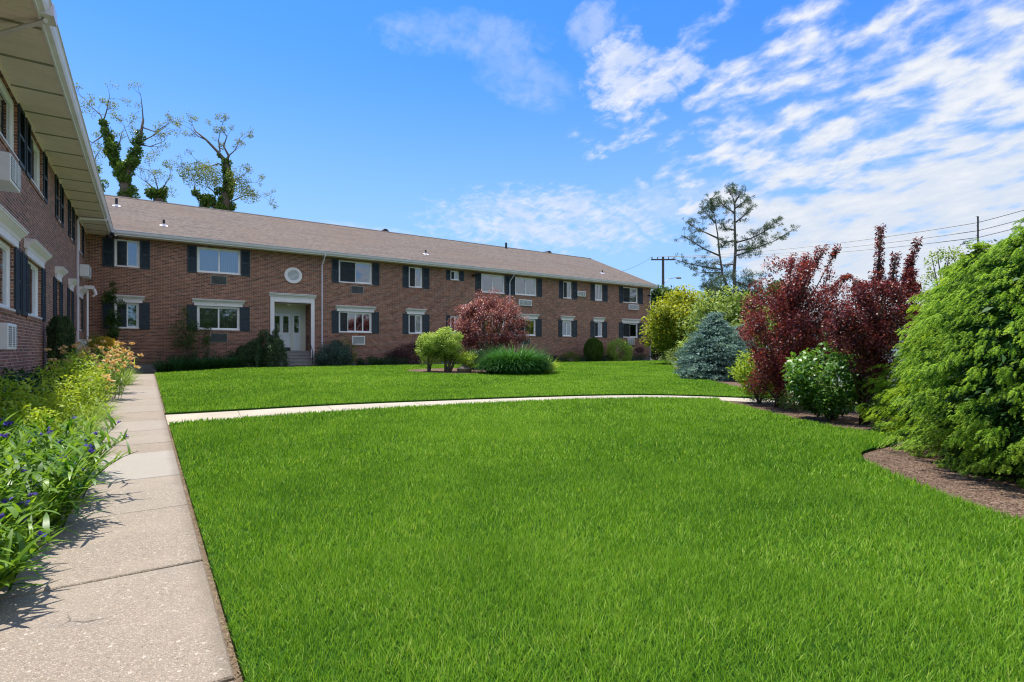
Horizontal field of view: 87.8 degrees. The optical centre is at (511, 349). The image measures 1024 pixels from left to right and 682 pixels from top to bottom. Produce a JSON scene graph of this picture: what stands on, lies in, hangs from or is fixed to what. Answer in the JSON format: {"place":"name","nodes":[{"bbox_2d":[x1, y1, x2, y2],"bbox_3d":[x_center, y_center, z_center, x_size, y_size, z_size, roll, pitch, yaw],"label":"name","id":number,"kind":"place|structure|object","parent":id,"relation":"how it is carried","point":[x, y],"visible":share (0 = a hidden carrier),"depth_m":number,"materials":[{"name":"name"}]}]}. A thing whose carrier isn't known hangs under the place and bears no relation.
{"place":"outdoors","nodes":[
{"label":"outdoors","id":0,"kind":"place"},
{"bbox_2d":[0,373,234,681],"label":"sidewalk","id":1,"kind":"structure","parent":0,"point":[129,598],"depth_m":2.62,"materials":[{"name":"concrete"}]},
{"bbox_2d":[61,396,124,418],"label":"daylily","id":2,"kind":"object","parent":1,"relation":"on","point":[107,409],"visible":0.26,"depth_m":8.83,"materials":[{"name":"green plant"}]},
{"bbox_2d":[156,365,767,414],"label":"lawn","id":3,"kind":"structure","parent":0,"point":[311,405],"depth_m":12.07,"materials":[{"name":"green plant"}]},
{"bbox_2d":[408,368,553,373],"bbox_3d":[-1.266,0.929,23.371,6.362,0.081,5.297,0,0,-34],"label":"mulch bed","id":4,"kind":"object","parent":3,"relation":"on","point":[440,370],"visible":0.27,"depth_m":22.95,"materials":[{"name":"brown soil"}]},
{"bbox_2d":[413,325,464,371],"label":"lime topiary shrub","id":5,"kind":"object","parent":4,"relation":"on","point":[444,348],"visible":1,"depth_m":21.93,"materials":[{"name":"green plant"}]},
{"bbox_2d":[455,352,477,369],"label":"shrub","id":6,"kind":"object","parent":4,"relation":"on","point":[462,358],"visible":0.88,"depth_m":21.78,"materials":[{"name":"green plant"}]},
{"bbox_2d":[463,346,484,371],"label":"shade shrub","id":7,"kind":"object","parent":4,"relation":"on","point":[479,352],"visible":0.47,"depth_m":22.23,"materials":[{"name":"green plant"}]},
{"bbox_2d":[447,287,530,361],"bbox_3d":[-1.088,-0.966,25.419,3.770,4.111,3.540,0,0,-34],"label":"japanese maple","id":8,"kind":"object","parent":4,"relation":"on","point":[498,313],"visible":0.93,"depth_m":24.83,"materials":[{"name":"red plant"}]},
{"bbox_2d":[472,342,558,374],"bbox_3d":[0.140,0.314,21.612,3.858,1.416,3.452,0,0,-34],"label":"daylily mound","id":9,"kind":"object","parent":4,"relation":"on","point":[514,363],"visible":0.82,"depth_m":20.66,"materials":[{"name":"green plant"}]},
{"bbox_2d":[165,395,795,425],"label":"cross path","id":10,"kind":"structure","parent":0,"point":[174,418],"depth_m":10.59,"materials":[{"name":"beige concrete"}]},
{"bbox_2d":[133,356,911,444],"bbox_3d":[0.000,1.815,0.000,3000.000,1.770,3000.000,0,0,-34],"label":"ground","id":11,"kind":"structure","parent":0,"point":[899,442],"depth_m":12.95,"materials":[{"name":"soil"}]},
{"bbox_2d":[92,131,108,191],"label":"ivy clad tree","id":12,"kind":"object","parent":11,"relation":"on","point":[96,135],"visible":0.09,"depth_m":45.84,"materials":[{"name":"green plant"}]},
{"bbox_2d":[99,280,126,360],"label":"climbing shrub","id":13,"kind":"object","parent":11,"relation":"on","point":[112,322],"visible":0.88,"depth_m":23.58,"materials":[{"name":"green plant"}]},
{"bbox_2d":[74,80,185,198],"bbox_3d":[-28.454,-9.290,38.974,10.094,21.320,3.713,0,0,1],"label":"ivy clad tree","id":14,"kind":"object","parent":11,"relation":"on","point":[122,171],"visible":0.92,"depth_m":38.82,"materials":[{"name":"green plant"}]},
{"bbox_2d":[135,159,179,202],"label":"ivy clad tree","id":15,"kind":"object","parent":11,"relation":"on","point":[157,194],"visible":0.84,"depth_m":40.58,"materials":[{"name":"green plant"}]},
{"bbox_2d":[154,374,242,681],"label":"dirt strip","id":16,"kind":"object","parent":11,"relation":"on","point":[235,667],"visible":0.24,"depth_m":2.67,"materials":[{"name":"brown soil"}]},
{"bbox_2d":[164,412,242,679],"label":"dry clippings","id":17,"kind":"object","parent":16,"relation":"on","point":[197,530],"visible":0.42,"depth_m":2.74,"materials":[{"name":"plant"}]},
{"bbox_2d":[162,112,279,210],"bbox_3d":[-21.515,-8.421,39.852,8.067,19.303,3.579,0,0,4],"label":"ivy clad tree","id":18,"kind":"object","parent":11,"relation":"on","point":[225,196],"visible":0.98,"depth_m":39.75,"materials":[{"name":"green plant"}]},
{"bbox_2d":[0,0,658,379],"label":"apartment building","id":19,"kind":"structure","parent":11,"relation":"on","point":[74,240],"depth_m":26.80,"materials":[{"name":"brick"}]},
{"bbox_2d":[0,240,15,310],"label":"window","id":20,"kind":"structure","parent":19,"relation":"in","point":[4,248],"depth_m":10.55,"materials":[{"name":"white plastic"}]},
{"bbox_2d":[0,78,18,160],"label":"window","id":21,"kind":"structure","parent":19,"relation":"in","point":[6,102],"depth_m":10.70,"materials":[{"name":"white plastic"}]},
{"bbox_2d":[28,261,42,318],"bbox_3d":[-11.457,-1.424,12.663,0.165,1.304,2.050,0,0,-34],"label":"window","id":22,"kind":"structure","parent":19,"relation":"in","point":[32,269],"depth_m":13.13,"materials":[{"name":"white plastic"}]},
{"bbox_2d":[31,135,43,197],"bbox_3d":[-11.647,-4.524,12.939,0.165,1.204,1.880,0,0,-34],"label":"window","id":23,"kind":"structure","parent":19,"relation":"in","point":[35,152],"depth_m":13.36,"materials":[{"name":"white glass"}]},
{"bbox_2d":[115,302,138,328],"bbox_3d":[-17.809,-1.569,24.590,0.932,1.194,0.165,0,0,-34],"label":"window","id":24,"kind":"structure","parent":19,"relation":"in","point":[130,312],"depth_m":24.67,"materials":[{"name":"white plastic"}]},
{"bbox_2d":[115,239,139,267],"bbox_3d":[-17.802,-4.434,24.595,0.948,1.264,0.165,0,0,-34],"label":"window","id":25,"kind":"structure","parent":19,"relation":"in","point":[127,252],"depth_m":24.63,"materials":[{"name":"glass"}]},
{"bbox_2d":[197,247,239,274],"bbox_3d":[-14.717,-4.434,26.714,1.928,1.264,0.165,0,0,-34],"label":"window","id":26,"kind":"structure","parent":19,"relation":"in","point":[209,260],"depth_m":26.72,"materials":[{"name":"white glass"}]},
{"bbox_2d":[197,306,239,330],"bbox_3d":[-14.733,-1.569,26.703,1.889,1.194,0.165,0,0,-34],"label":"window","id":27,"kind":"structure","parent":19,"relation":"in","point":[222,318],"depth_m":26.77,"materials":[{"name":"glass"}]},
{"bbox_2d":[274,313,290,349],"bbox_3d":[-12.768,-0.985,29.436,0.970,2.070,0.135,0,0,-34],"label":"door","id":28,"kind":"structure","parent":19,"relation":"in","point":[282,321],"depth_m":29.53,"materials":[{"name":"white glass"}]},
{"bbox_2d":[284,267,301,282],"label":"round window","id":29,"kind":"structure","parent":19,"relation":"in","point":[292,275],"depth_m":28.63,"materials":[{"name":"white glass"}]},
{"bbox_2d":[339,260,371,284],"bbox_3d":[-9.021,-4.434,30.628,1.932,1.264,0.165,0,0,-34],"label":"window","id":30,"kind":"structure","parent":19,"relation":"in","point":[349,271],"depth_m":30.66,"materials":[{"name":"glass"}]},
{"bbox_2d":[339,311,371,332],"bbox_3d":[-9.025,-1.569,30.625,1.922,1.194,0.165,0,0,-34],"label":"window","id":31,"kind":"structure","parent":19,"relation":"in","point":[349,322],"depth_m":30.64,"materials":[{"name":"glass"}]},
{"bbox_2d":[409,267,421,287],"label":"window","id":32,"kind":"structure","parent":19,"relation":"in","point":[415,273],"depth_m":32.78,"materials":[{"name":"white plastic"}]},
{"bbox_2d":[409,314,422,333],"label":"window","id":33,"kind":"structure","parent":19,"relation":"in","point":[415,320],"depth_m":32.78,"materials":[{"name":"glass"}]},
{"bbox_2d":[481,274,504,293],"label":"window","id":34,"kind":"structure","parent":19,"relation":"in","point":[488,281],"depth_m":35.95,"materials":[{"name":"glass"}]},
{"bbox_2d":[515,277,535,295],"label":"window","id":35,"kind":"structure","parent":19,"relation":"in","point":[523,286],"depth_m":37.52,"materials":[{"name":"white plastic"}]},
{"bbox_2d":[515,319,535,335],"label":"window","id":36,"kind":"structure","parent":19,"relation":"in","point":[531,328],"depth_m":37.73,"materials":[{"name":"glass"}]},
{"bbox_2d":[563,281,571,298],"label":"window","id":37,"kind":"structure","parent":19,"relation":"in","point":[566,285],"depth_m":39.61,"materials":[{"name":"white plastic"}]},
{"bbox_2d":[563,320,571,336],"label":"window","id":38,"kind":"structure","parent":19,"relation":"in","point":[566,324],"depth_m":39.66,"materials":[{"name":"glass"}]},
{"bbox_2d":[595,284,601,300],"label":"window","id":39,"kind":"structure","parent":19,"relation":"in","point":[598,288],"depth_m":41.53,"materials":[{"name":"white glass"}]},
{"bbox_2d":[623,287,636,302],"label":"window","id":40,"kind":"structure","parent":19,"relation":"in","point":[629,294],"depth_m":43.42,"materials":[{"name":"glass"}]},
{"bbox_2d":[623,323,637,337],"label":"window","id":41,"kind":"structure","parent":19,"relation":"in","point":[629,329],"depth_m":43.42,"materials":[{"name":"glass"}]},
{"bbox_2d":[650,284,681,359],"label":"street tree","id":42,"kind":"object","parent":11,"relation":"on","point":[656,292],"visible":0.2,"depth_m":54.13,"materials":[{"name":"green plant"}]},
{"bbox_2d":[651,257,680,359],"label":"utility pole","id":43,"kind":"object","parent":11,"relation":"on","point":[663,259],"visible":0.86,"depth_m":59.90,"materials":[{"name":"brown wood"}]},
{"bbox_2d":[658,222,976,256],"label":"power line","id":44,"kind":"object","parent":43,"relation":"attached to","point":[828,244],"visible":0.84,"depth_m":45.68,"materials":[{"name":"black metal"}]},
{"bbox_2d":[696,231,974,256],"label":"power line","id":45,"kind":"object","parent":43,"relation":"attached to","point":[846,247],"visible":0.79,"depth_m":45.06,"materials":[{"name":"black metal"}]},
{"bbox_2d":[699,237,976,257],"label":"power line","id":46,"kind":"object","parent":43,"relation":"attached to","point":[843,251],"visible":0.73,"depth_m":45.83,"materials":[{"name":"black metal"}]},
{"bbox_2d":[675,284,776,359],"bbox_3d":[11.669,-1.053,28.926,4.862,4.922,5.026,0,0,-6],"label":"pale maple","id":47,"kind":"object","parent":11,"relation":"on","point":[730,317],"visible":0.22,"depth_m":28.60,"materials":[{"name":"green plant"}]},
{"bbox_2d":[674,366,793,395],"bbox_3d":[9.025,1.057,25.658,2.192,0.240,25.522,0,0,12],"label":"mulch bed","id":48,"kind":"object","parent":11,"relation":"on","point":[734,382],"visible":0.02,"depth_m":18.26,"materials":[{"name":"brown soil"}]},
{"bbox_2d":[658,345,683,364],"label":"shrub","id":49,"kind":"object","parent":48,"relation":"on","point":[671,355],"visible":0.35,"depth_m":30.99,"materials":[{"name":"green plant"}]},
{"bbox_2d":[639,284,720,356],"bbox_3d":[10.565,-1.400,32.984,5.720,5.405,4.856,0,0,-34],"label":"yellow maple","id":50,"kind":"object","parent":48,"relation":"on","point":[663,319],"visible":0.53,"depth_m":32.29,"materials":[{"name":"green plant"}]},
{"bbox_2d":[671,311,752,381],"bbox_3d":[7.716,-0.064,20.095,3.373,2.787,3.382,0,0,8],"label":"blue spruce","id":51,"kind":"object","parent":48,"relation":"on","point":[709,338],"visible":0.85,"depth_m":19.38,"materials":[{"name":"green plant"}]},
{"bbox_2d":[709,323,758,375],"bbox_3d":[8.946,0.127,20.581,2.696,2.354,2.954,0,0,-34],"label":"blue spruce","id":52,"kind":"object","parent":48,"relation":"on","point":[740,345],"visible":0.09,"depth_m":20.23,"materials":[{"name":"green plant"}]},
{"bbox_2d":[672,182,798,301],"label":"white pine","id":53,"kind":"object","parent":11,"relation":"on","point":[721,274],"visible":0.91,"depth_m":44.80,"materials":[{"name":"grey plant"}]},
{"bbox_2d":[741,278,803,352],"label":"street tree","id":54,"kind":"object","parent":11,"relation":"on","point":[770,285],"visible":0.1,"depth_m":41.37,"materials":[{"name":"green plant"}]},
{"bbox_2d":[729,401,904,435],"bbox_3d":[5.257,1.181,9.920,3.300,0.010,4.500,0,0,-34],"label":"mulch bed","id":55,"kind":"object","parent":11,"relation":"on","point":[819,418],"visible":0.28,"depth_m":9.41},
{"bbox_2d":[726,349,784,403],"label":"viburnum shrub","id":56,"kind":"object","parent":55,"relation":"on","point":[742,374],"visible":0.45,"depth_m":11.48,"materials":[{"name":"green plant"}]},
{"bbox_2d":[735,243,854,407],"bbox_3d":[5.843,-0.435,10.968,2.812,3.390,2.164,0,0,4],"label":"purple leaf plum","id":57,"kind":"object","parent":55,"relation":"on","point":[793,316],"visible":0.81,"depth_m":10.61,"materials":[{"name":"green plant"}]},
{"bbox_2d":[773,387,819,410],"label":"shrub","id":58,"kind":"object","parent":55,"relation":"on","point":[788,402],"visible":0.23,"depth_m":10.45,"materials":[{"name":"green plant"}]},
{"bbox_2d":[780,339,885,419],"bbox_3d":[5.410,0.523,9.003,1.632,1.479,1.533,0,0,36],"label":"viburnum shrub","id":59,"kind":"object","parent":55,"relation":"on","point":[813,396],"visible":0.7,"depth_m":8.75,"materials":[{"name":"green plant"}]},
{"bbox_2d":[819,223,923,424],"bbox_3d":[5.836,-0.374,8.473,2.445,3.265,1.388,0,0,-34],"label":"purple leaf plum","id":60,"kind":"object","parent":55,"relation":"on","point":[873,326],"visible":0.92,"depth_m":8.11,"materials":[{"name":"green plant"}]},
{"bbox_2d":[917,246,966,314],"bbox_3d":[16.347,-0.694,19.960,1.982,6.453,1.926,0,0,-34],"label":"young ash","id":61,"kind":"object","parent":11,"relation":"on","point":[953,257],"visible":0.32,"depth_m":19.95,"materials":[{"name":"green plant"}]},
{"bbox_2d":[862,443,1023,520],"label":"mulch bed","id":62,"kind":"object","parent":11,"relation":"on","point":[903,463],"visible":0.44,"depth_m":4.81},
{"bbox_2d":[725,401,1023,514],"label":"mulch chips","id":63,"kind":"object","parent":62,"relation":"on","point":[916,461],"visible":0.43,"depth_m":5.17,"materials":[{"name":"brown wood"}]},
{"bbox_2d":[855,217,1023,488],"bbox_3d":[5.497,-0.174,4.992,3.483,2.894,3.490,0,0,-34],"label":"norway spruce","id":64,"kind":"object","parent":62,"relation":"on","point":[963,430],"visible":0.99,"depth_m":5.16,"materials":[{"name":"green plant"}]},
{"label":"mulch bed","id":65,"kind":"structure","parent":11,"relation":"on","visible":0},
{"bbox_2d":[0,369,45,412],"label":"shade shrub","id":66,"kind":"object","parent":65,"relation":"on","point":[17,377],"visible":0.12,"depth_m":8.04,"materials":[{"name":"green plant"}]},
{"bbox_2d":[0,370,46,420],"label":"border bush","id":67,"kind":"object","parent":65,"relation":"on","point":[16,396],"visible":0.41,"depth_m":5.76,"materials":[{"name":"green plant"}]},
{"bbox_2d":[1,412,48,439],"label":"spiderwort","id":68,"kind":"object","parent":65,"relation":"on","point":[47,418],"visible":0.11,"depth_m":4.96,"materials":[{"name":"green plant"}]},
{"bbox_2d":[0,427,56,507],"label":"spiderwort","id":69,"kind":"object","parent":65,"relation":"on","point":[9,458],"visible":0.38,"depth_m":3.62,"materials":[{"name":"green plant"}]},
{"bbox_2d":[0,365,59,412],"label":"shade shrub","id":70,"kind":"object","parent":65,"relation":"on","point":[12,370],"visible":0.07,"depth_m":9.33,"materials":[{"name":"green plant"}]},
{"bbox_2d":[0,450,68,515],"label":"spiderwort","id":71,"kind":"object","parent":65,"relation":"on","point":[6,479],"visible":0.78,"depth_m":2.97,"materials":[{"name":"green plant"}]},
{"bbox_2d":[0,485,70,595],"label":"spiderwort","id":72,"kind":"object","parent":65,"relation":"on","point":[17,542],"visible":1,"depth_m":2.55,"materials":[{"name":"green plant"}]},
{"bbox_2d":[0,412,72,457],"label":"spiderwort","id":73,"kind":"object","parent":65,"relation":"on","point":[10,424],"visible":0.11,"depth_m":4.49,"materials":[{"name":"green plant"}]},
{"bbox_2d":[0,400,78,441],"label":"border bush","id":74,"kind":"object","parent":65,"relation":"on","point":[26,416],"visible":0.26,"depth_m":4.98,"materials":[{"name":"green plant"}]},
{"bbox_2d":[0,369,93,435],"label":"border bush","id":75,"kind":"object","parent":65,"relation":"on","point":[53,404],"visible":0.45,"depth_m":6.72,"materials":[{"name":"green plant"}]},
{"bbox_2d":[0,425,116,539],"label":"spiderwort","id":76,"kind":"object","parent":65,"relation":"on","point":[58,491],"visible":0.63,"depth_m":3.44,"materials":[{"name":"green plant"}]},
{"bbox_2d":[45,315,76,373],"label":"columnar yew","id":77,"kind":"object","parent":65,"relation":"on","point":[61,328],"visible":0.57,"depth_m":13.85,"materials":[{"name":"green plant"}]},
{"bbox_2d":[19,356,107,421],"bbox_3d":[-6.862,0.702,8.090,1.184,1.226,1.210,0,0,-34],"label":"border bush","id":78,"kind":"object","parent":65,"relation":"on","point":[91,390],"visible":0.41,"depth_m":8.21,"materials":[{"name":"green plant"}]},
{"bbox_2d":[2,411,127,474],"bbox_3d":[-4.128,0.876,4.708,1.309,0.649,1.255,0,0,-34],"label":"spiderwort","id":79,"kind":"object","parent":65,"relation":"on","point":[68,430],"visible":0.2,"depth_m":4.88,"materials":[{"name":"green plant"}]},
{"bbox_2d":[32,348,106,391],"bbox_3d":[-8.925,0.651,10.694,1.334,1.360,1.297,0,0,-34],"label":"border bush","id":80,"kind":"object","parent":65,"relation":"on","point":[95,368],"visible":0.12,"depth_m":10.70,"materials":[{"name":"green plant"}]},
{"bbox_2d":[0,425,144,504],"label":"spiderwort","id":81,"kind":"object","parent":65,"relation":"on","point":[58,451],"visible":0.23,"depth_m":4.09,"materials":[{"name":"green plant"}]},
{"bbox_2d":[42,350,116,410],"bbox_3d":[-7.793,0.650,9.537,1.163,1.337,1.154,0,0,25],"label":"border bush","id":82,"kind":"object","parent":65,"relation":"on","point":[102,388],"visible":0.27,"depth_m":9.63,"materials":[{"name":"green plant"}]},
{"bbox_2d":[44,343,117,388],"bbox_3d":[-9.808,0.498,12.168,1.347,1.274,1.328,0,0,-34],"label":"peach iris","id":83,"kind":"object","parent":65,"relation":"on","point":[106,356],"visible":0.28,"depth_m":11.99,"materials":[{"name":"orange plant"}]},
{"bbox_2d":[44,410,121,437],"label":"daylily","id":84,"kind":"object","parent":65,"relation":"on","point":[76,422],"visible":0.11,"depth_m":6.67,"materials":[{"name":"green plant"}]},
{"bbox_2d":[53,397,125,429],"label":"daylily","id":85,"kind":"object","parent":65,"relation":"on","point":[94,414],"visible":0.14,"depth_m":7.77,"materials":[{"name":"green plant"}]},
{"bbox_2d":[63,373,117,406],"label":"peach iris","id":86,"kind":"object","parent":65,"relation":"on","point":[108,382],"visible":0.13,"depth_m":10.42,"materials":[{"name":"orange plant"}]},
{"bbox_2d":[76,331,121,370],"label":"golden globe bush","id":87,"kind":"object","parent":65,"relation":"on","point":[107,343],"visible":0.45,"depth_m":18.34,"materials":[{"name":"green plant"}]},
{"bbox_2d":[75,339,125,379],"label":"peach iris","id":88,"kind":"object","parent":65,"relation":"on","point":[88,340],"visible":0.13,"depth_m":14.49,"materials":[{"name":"orange plant"}]},
{"bbox_2d":[72,350,140,400],"bbox_3d":[-9.054,0.574,11.784,1.379,1.137,1.304,0,0,-34],"label":"peach iris","id":89,"kind":"object","parent":65,"relation":"on","point":[116,363],"visible":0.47,"depth_m":11.81,"materials":[{"name":"orange plant"}]},
{"bbox_2d":[78,341,143,392],"bbox_3d":[-10.232,0.449,13.442,1.501,1.350,1.066,0,0,-7],"label":"peach iris","id":90,"kind":"object","parent":65,"relation":"on","point":[125,350],"visible":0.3,"depth_m":13.44,"materials":[{"name":"orange plant"}]},
{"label":"mulch bed","id":91,"kind":"structure","parent":11,"relation":"on","visible":0},
{"bbox_2d":[146,354,179,371],"bbox_3d":[-15.693,0.627,23.987,1.752,0.879,1.790,0,0,-34],"label":"lilyturf","id":92,"kind":"object","parent":91,"relation":"on","point":[164,367],"visible":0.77,"depth_m":23.83,"materials":[{"name":"green plant"}]},
{"bbox_2d":[159,354,194,371],"bbox_3d":[-15.208,0.604,24.284,1.830,0.890,1.783,0,0,-7],"label":"lilyturf","id":93,"kind":"object","parent":91,"relation":"on","point":[179,368],"visible":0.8,"depth_m":24.00,"materials":[{"name":"green plant"}]},
{"bbox_2d":[166,305,203,360],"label":"climbing shrub","id":94,"kind":"object","parent":91,"relation":"on","point":[191,339],"visible":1,"depth_m":25.22,"materials":[{"name":"green plant"}]},
{"bbox_2d":[187,356,216,370],"bbox_3d":[-14.382,0.623,24.831,1.766,0.753,1.759,0,0,0],"label":"lilyturf","id":95,"kind":"object","parent":91,"relation":"on","point":[201,366],"visible":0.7,"depth_m":24.61,"materials":[{"name":"green plant"}]},
{"bbox_2d":[199,321,217,358],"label":"climbing shrub","id":96,"kind":"object","parent":91,"relation":"on","point":[208,337],"visible":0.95,"depth_m":25.82,"materials":[{"name":"green plant"}]},
{"bbox_2d":[232,339,274,367],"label":"weeping yew","id":97,"kind":"object","parent":91,"relation":"on","point":[243,352],"visible":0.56,"depth_m":25.81,"materials":[{"name":"green plant"}]},
{"bbox_2d":[246,329,289,367],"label":"weeping yew","id":98,"kind":"object","parent":91,"relation":"on","point":[274,347],"visible":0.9,"depth_m":26.00,"materials":[{"name":"green plant"}]},
{"bbox_2d":[311,340,353,365],"bbox_3d":[-9.640,0.321,28.666,2.284,1.862,2.348,0,0,-34],"label":"juniper mound","id":99,"kind":"object","parent":91,"relation":"on","point":[344,355],"visible":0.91,"depth_m":28.20,"materials":[{"name":"green plant"}]},
{"bbox_2d":[354,355,382,365],"bbox_3d":[-8.060,0.710,29.908,1.707,0.868,1.606,0,0,9],"label":"groundcover mound","id":100,"kind":"object","parent":91,"relation":"on","point":[359,361],"visible":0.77,"depth_m":29.53,"materials":[{"name":"green plant"}]},
{"bbox_2d":[379,356,410,364],"bbox_3d":[-6.811,0.762,30.382,1.901,1.012,1.878,0,0,-34],"label":"groundcover mound","id":101,"kind":"object","parent":91,"relation":"on","point":[388,362],"visible":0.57,"depth_m":30.00,"materials":[{"name":"green plant"}]},
{"bbox_2d":[390,342,424,364],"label":"barberry bush","id":102,"kind":"object","parent":91,"relation":"on","point":[412,361],"visible":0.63,"depth_m":31.04,"materials":[{"name":"purple plant"}]},
{"bbox_2d":[583,337,603,360],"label":"globe arborvitae","id":103,"kind":"object","parent":91,"relation":"on","point":[594,346],"visible":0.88,"depth_m":38.88,"materials":[{"name":"green plant"}]},
{"bbox_2d":[604,338,633,360],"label":"azalea bush","id":104,"kind":"object","parent":91,"relation":"on","point":[612,349],"visible":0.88,"depth_m":40.36,"materials":[{"name":"green plant"}]},
{"bbox_2d":[635,333,663,359],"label":"cloud pruned shrub","id":105,"kind":"object","parent":91,"relation":"on","point":[656,354],"visible":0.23,"depth_m":42.55,"materials":[{"name":"green plant"}]},
{"bbox_2d":[51,0,1023,349],"label":"sky","id":106,"kind":"structure","parent":0,"point":[591,129],"materials":[{"name":"blue"}]},
{"bbox_2d":[155,360,1023,681],"bbox_3d":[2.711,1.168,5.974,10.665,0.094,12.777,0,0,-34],"label":"lawn","id":107,"kind":"structure","parent":0,"point":[228,620],"depth_m":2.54,"materials":[{"name":"plant"}]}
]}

